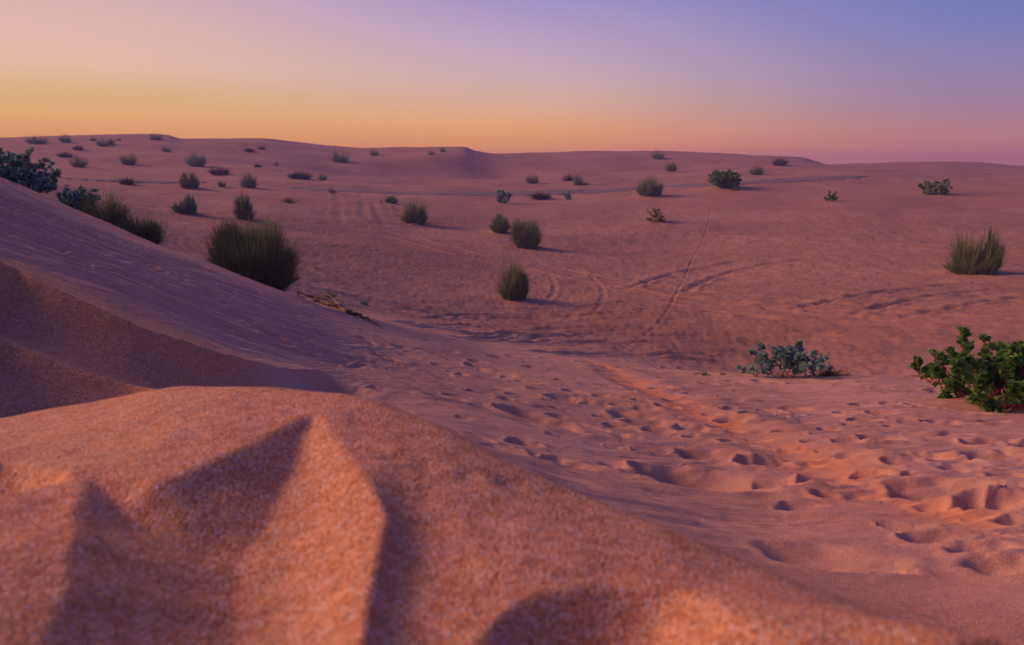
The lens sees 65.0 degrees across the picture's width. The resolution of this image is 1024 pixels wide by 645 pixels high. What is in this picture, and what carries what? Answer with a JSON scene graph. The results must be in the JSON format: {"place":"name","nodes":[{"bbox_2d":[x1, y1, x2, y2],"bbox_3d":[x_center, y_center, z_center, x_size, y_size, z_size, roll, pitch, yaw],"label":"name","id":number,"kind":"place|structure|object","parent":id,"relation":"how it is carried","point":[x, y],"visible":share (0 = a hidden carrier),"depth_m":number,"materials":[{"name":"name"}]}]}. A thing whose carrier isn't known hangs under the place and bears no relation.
{"place":"outdoors","nodes":[
{"label":"outdoors","id":0,"kind":"place"},
{"bbox_2d":[61,177,206,183],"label":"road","id":1,"kind":"structure","parent":0,"point":[137,181],"depth_m":62.50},
{"bbox_2d":[325,291,337,297],"bbox_3d":[-3.884,-0.602,17.197,0.296,0.227,0.276,8,14,36],"label":"grass sprout","id":2,"kind":"object","parent":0,"point":[332,296],"depth_m":17.18,"materials":[{"name":"yellow plant"}]},
{"bbox_2d":[0,134,1023,644],"bbox_3d":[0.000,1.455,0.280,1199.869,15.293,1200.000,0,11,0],"label":"ground","id":3,"kind":"structure","parent":0,"point":[572,448],"depth_m":3.86,"materials":[{"name":"sand"}]},
{"bbox_2d":[0,146,61,193],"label":"leafy shrub","id":4,"kind":"object","parent":3,"relation":"on","point":[18,168],"visible":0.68,"depth_m":10.56,"materials":[{"name":"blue plant"}]},
{"bbox_2d":[22,135,49,143],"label":"broom bush","id":5,"kind":"object","parent":3,"relation":"on","point":[34,141],"visible":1,"depth_m":123.79,"materials":[{"name":"green plant"}]},
{"bbox_2d":[40,157,50,161],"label":"dry shrub","id":6,"kind":"object","parent":3,"relation":"on","point":[45,159],"visible":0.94,"depth_m":97.65,"materials":[{"name":"plant"}]},
{"bbox_2d":[57,132,71,142],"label":"broom bush","id":7,"kind":"object","parent":3,"relation":"on","point":[64,140],"visible":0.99,"depth_m":126.02,"materials":[{"name":"green plant"}]},
{"bbox_2d":[56,152,74,157],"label":"dry shrub","id":8,"kind":"object","parent":3,"relation":"on","point":[65,155],"visible":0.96,"depth_m":103.86,"materials":[{"name":"plant"}]},
{"bbox_2d":[70,144,84,149],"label":"dry shrub","id":9,"kind":"object","parent":3,"relation":"on","point":[77,147],"visible":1,"depth_m":115.94,"materials":[{"name":"plant"}]},
{"bbox_2d":[55,184,101,210],"bbox_3d":[-5.492,-1.501,9.997,0.572,0.422,0.683,7,13,33],"label":"leafy shrub","id":10,"kind":"object","parent":3,"relation":"on","point":[67,193],"visible":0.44,"depth_m":9.95,"materials":[{"name":"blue plant"}]},
{"bbox_2d":[68,155,89,167],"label":"broom bush","id":11,"kind":"object","parent":3,"relation":"on","point":[77,163],"visible":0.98,"depth_m":92.28,"materials":[{"name":"plant"}]},
{"bbox_2d":[96,136,110,145],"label":"broom bush","id":12,"kind":"object","parent":3,"relation":"on","point":[100,143],"visible":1,"depth_m":122.28,"materials":[{"name":"green plant"}]},
{"bbox_2d":[106,137,114,144],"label":"broom bush","id":13,"kind":"object","parent":3,"relation":"on","point":[111,142],"visible":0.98,"depth_m":123.49,"materials":[{"name":"plant"}]},
{"bbox_2d":[64,182,171,245],"bbox_3d":[-4.892,-1.336,9.969,1.218,0.877,0.784,-5,12,-25],"label":"broom bush","id":14,"kind":"object","parent":3,"relation":"on","point":[152,233],"visible":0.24,"depth_m":9.90,"materials":[{"name":"green plant"}]},
{"bbox_2d":[116,177,139,184],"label":"dry shrub","id":15,"kind":"object","parent":3,"relation":"on","point":[129,181],"visible":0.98,"depth_m":59.43,"materials":[{"name":"plant"}]},
{"bbox_2d":[119,153,137,164],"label":"broom bush","id":16,"kind":"object","parent":3,"relation":"on","point":[127,161],"visible":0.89,"depth_m":99.83,"materials":[{"name":"plant"}]},
{"bbox_2d":[147,134,165,139],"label":"broom bush","id":17,"kind":"object","parent":3,"relation":"on","point":[158,137],"visible":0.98,"depth_m":132.48,"materials":[{"name":"plant"}]},
{"bbox_2d":[161,144,169,151],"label":"broom bush","id":18,"kind":"object","parent":3,"relation":"on","point":[164,149],"visible":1,"depth_m":118.90,"materials":[{"name":"plant"}]},
{"bbox_2d":[170,193,198,213],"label":"broom bush","id":19,"kind":"object","parent":3,"relation":"on","point":[187,204],"visible":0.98,"depth_m":34.52,"materials":[{"name":"green plant"}]},
{"bbox_2d":[178,170,199,188],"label":"broom bush","id":20,"kind":"object","parent":3,"relation":"on","point":[190,183],"visible":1,"depth_m":59.30,"materials":[{"name":"plant"}]},
{"bbox_2d":[183,152,207,166],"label":"broom bush","id":21,"kind":"object","parent":3,"relation":"on","point":[196,161],"visible":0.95,"depth_m":99.37,"materials":[{"name":"plant"}]},
{"bbox_2d":[206,166,231,175],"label":"dry shrub","id":22,"kind":"object","parent":3,"relation":"on","point":[219,172],"visible":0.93,"depth_m":89.90,"materials":[{"name":"plant"}]},
{"bbox_2d":[217,181,225,186],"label":"broom bush","id":23,"kind":"object","parent":3,"relation":"on","point":[221,184],"visible":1,"depth_m":63.50,"materials":[{"name":"green plant"}]},
{"bbox_2d":[231,187,256,219],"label":"broom bush","id":24,"kind":"object","parent":3,"relation":"on","point":[243,206],"visible":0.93,"depth_m":34.76,"materials":[{"name":"green plant"}]},
{"bbox_2d":[238,172,256,187],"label":"broom bush","id":25,"kind":"object","parent":3,"relation":"on","point":[248,182],"visible":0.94,"depth_m":64.31,"materials":[{"name":"plant"}]},
{"bbox_2d":[243,148,254,151],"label":"dry shrub","id":26,"kind":"object","parent":3,"relation":"on","point":[249,150],"visible":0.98,"depth_m":128.39,"materials":[{"name":"plant"}]},
{"bbox_2d":[199,204,307,291],"bbox_3d":[-3.255,-0.906,10.079,1.435,1.141,1.426,-4,11,-18],"label":"broom bush","id":27,"kind":"object","parent":3,"relation":"on","point":[256,254],"visible":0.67,"depth_m":9.89,"materials":[{"name":"green plant"}]},
{"bbox_2d":[282,194,300,203],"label":"dry shrub","id":28,"kind":"object","parent":3,"relation":"on","point":[288,201],"visible":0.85,"depth_m":50.76,"materials":[{"name":"plant"}]},
{"bbox_2d":[284,170,313,179],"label":"dry shrub","id":29,"kind":"object","parent":3,"relation":"on","point":[299,176],"visible":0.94,"depth_m":87.21,"materials":[{"name":"plant"}]},
{"bbox_2d":[318,174,327,179],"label":"broom bush","id":30,"kind":"object","parent":3,"relation":"on","point":[322,177],"visible":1,"depth_m":88.76,"materials":[{"name":"green plant"}]},
{"bbox_2d":[295,288,381,327],"bbox_3d":[-3.128,-0.459,13.051,1.007,1.281,8.273,-3,11,-17],"label":"dry branch","id":31,"kind":"object","parent":3,"relation":"on","point":[342,308],"visible":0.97,"depth_m":9.98,"materials":[{"name":"brown wood"}]},
{"bbox_2d":[329,148,350,162],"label":"broom bush","id":32,"kind":"object","parent":3,"relation":"on","point":[341,159],"visible":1,"depth_m":130.60,"materials":[{"name":"green plant"}]},
{"bbox_2d":[369,147,378,155],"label":"broom bush","id":33,"kind":"object","parent":3,"relation":"on","point":[373,153],"visible":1,"depth_m":142.32,"materials":[{"name":"green plant"}]},
{"bbox_2d":[384,193,397,203],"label":"broom bush","id":34,"kind":"object","parent":3,"relation":"on","point":[390,199],"visible":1,"depth_m":59.54,"materials":[{"name":"green plant"}]},
{"bbox_2d":[398,195,429,223],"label":"broom bush","id":35,"kind":"object","parent":3,"relation":"on","point":[417,215],"visible":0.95,"depth_m":46.78,"materials":[{"name":"green plant"}]},
{"bbox_2d":[487,210,510,232],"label":"broom bush","id":36,"kind":"object","parent":3,"relation":"on","point":[500,225],"visible":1,"depth_m":44.52,"materials":[{"name":"green plant"}]},
{"bbox_2d":[496,189,512,202],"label":"leafy shrub","id":37,"kind":"object","parent":3,"relation":"on","point":[500,197],"visible":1,"depth_m":65.95,"materials":[{"name":"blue plant"}]},
{"bbox_2d":[491,256,531,300],"bbox_3d":[-0.024,-1.282,22.425,1.106,1.343,1.042,5,12,26],"label":"broom bush","id":38,"kind":"object","parent":3,"relation":"on","point":[515,284],"visible":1,"depth_m":22.27,"materials":[{"name":"green plant"}]},
{"bbox_2d":[508,216,542,248],"bbox_3d":[0.618,-4.287,37.406,1.799,1.763,1.788,0,11,1],"label":"broom bush","id":39,"kind":"object","parent":3,"relation":"on","point":[529,237],"visible":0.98,"depth_m":37.16,"materials":[{"name":"green plant"}]},
{"bbox_2d":[524,173,538,183],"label":"broom bush","id":40,"kind":"object","parent":3,"relation":"on","point":[532,179],"visible":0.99,"depth_m":97.30,"materials":[{"name":"plant"}]},
{"bbox_2d":[526,191,551,199],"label":"dry shrub","id":41,"kind":"object","parent":3,"relation":"on","point":[542,196],"visible":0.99,"depth_m":71.49,"materials":[{"name":"plant"}]},
{"bbox_2d":[563,191,570,199],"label":"leafy shrub","id":42,"kind":"object","parent":3,"relation":"on","point":[567,196],"visible":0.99,"depth_m":71.03,"materials":[{"name":"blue plant"}]},
{"bbox_2d":[560,172,574,180],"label":"dry shrub","id":43,"kind":"object","parent":3,"relation":"on","point":[568,178],"visible":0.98,"depth_m":99.22,"materials":[{"name":"plant"}]},
{"bbox_2d":[572,173,588,184],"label":"broom bush","id":44,"kind":"object","parent":3,"relation":"on","point":[577,181],"visible":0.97,"depth_m":93.67,"materials":[{"name":"green plant"}]},
{"bbox_2d":[635,175,664,196],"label":"broom bush","id":45,"kind":"object","parent":3,"relation":"on","point":[648,189],"visible":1,"depth_m":69.14,"materials":[{"name":"plant"}]},
{"bbox_2d":[646,208,665,221],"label":"leafy shrub","id":46,"kind":"object","parent":3,"relation":"on","point":[656,215],"visible":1,"depth_m":51.84,"materials":[{"name":"yellow plant"}]},
{"bbox_2d":[650,150,663,158],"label":"broom bush","id":47,"kind":"object","parent":3,"relation":"on","point":[656,155],"visible":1,"depth_m":143.59,"materials":[{"name":"plant"}]},
{"bbox_2d":[665,161,676,171],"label":"dry shrub","id":48,"kind":"object","parent":3,"relation":"on","point":[672,167],"visible":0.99,"depth_m":112.89,"materials":[{"name":"plant"}]},
{"bbox_2d":[707,169,741,190],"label":"leafy shrub","id":49,"kind":"object","parent":3,"relation":"on","point":[728,180],"visible":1,"depth_m":70.62,"materials":[{"name":"green plant"}]},
{"bbox_2d":[750,164,765,174],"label":"broom bush","id":50,"kind":"object","parent":3,"relation":"on","point":[758,170],"visible":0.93,"depth_m":97.00,"materials":[{"name":"plant"}]},
{"bbox_2d":[770,157,790,165],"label":"dry shrub","id":51,"kind":"object","parent":3,"relation":"on","point":[781,162],"visible":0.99,"depth_m":128.21,"materials":[{"name":"plant"}]},
{"bbox_2d":[736,340,832,376],"bbox_3d":[3.621,0.551,10.739,1.277,0.603,1.128,4,12,19],"label":"leafy shrub","id":52,"kind":"object","parent":3,"relation":"on","point":[794,357],"visible":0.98,"depth_m":10.64,"materials":[{"name":"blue plant"}]},
{"bbox_2d":[823,191,837,200],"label":"leafy shrub","id":53,"kind":"object","parent":3,"relation":"on","point":[833,197],"visible":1,"depth_m":59.50,"materials":[{"name":"green plant"}]},
{"bbox_2d":[806,366,856,376],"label":"dry shrub","id":54,"kind":"object","parent":3,"relation":"on","point":[827,373],"visible":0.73,"depth_m":10.70,"materials":[{"name":"plant"}]},
{"bbox_2d":[917,178,952,194],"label":"leafy shrub","id":55,"kind":"object","parent":3,"relation":"on","point":[940,187],"visible":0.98,"depth_m":61.97,"materials":[{"name":"plant"}]},
{"bbox_2d":[909,325,1023,412],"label":"leafy shrub","id":56,"kind":"object","parent":3,"relation":"on","point":[989,375],"visible":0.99,"depth_m":6.58,"materials":[{"name":"green plant"}]},
{"bbox_2d":[941,222,1009,274],"bbox_3d":[14.985,-2.396,26.052,2.006,1.809,1.632,6,13,29],"label":"broom bush","id":57,"kind":"object","parent":3,"relation":"on","point":[986,260],"visible":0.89,"depth_m":25.92,"materials":[{"name":"green plant"}]},
{"bbox_2d":[0,0,1023,165],"label":"sky","id":58,"kind":"structure","parent":0,"point":[822,81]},
{"bbox_2d":[281,175,868,196],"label":"road","id":59,"kind":"structure","parent":0,"point":[526,193],"depth_m":79.58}
]}

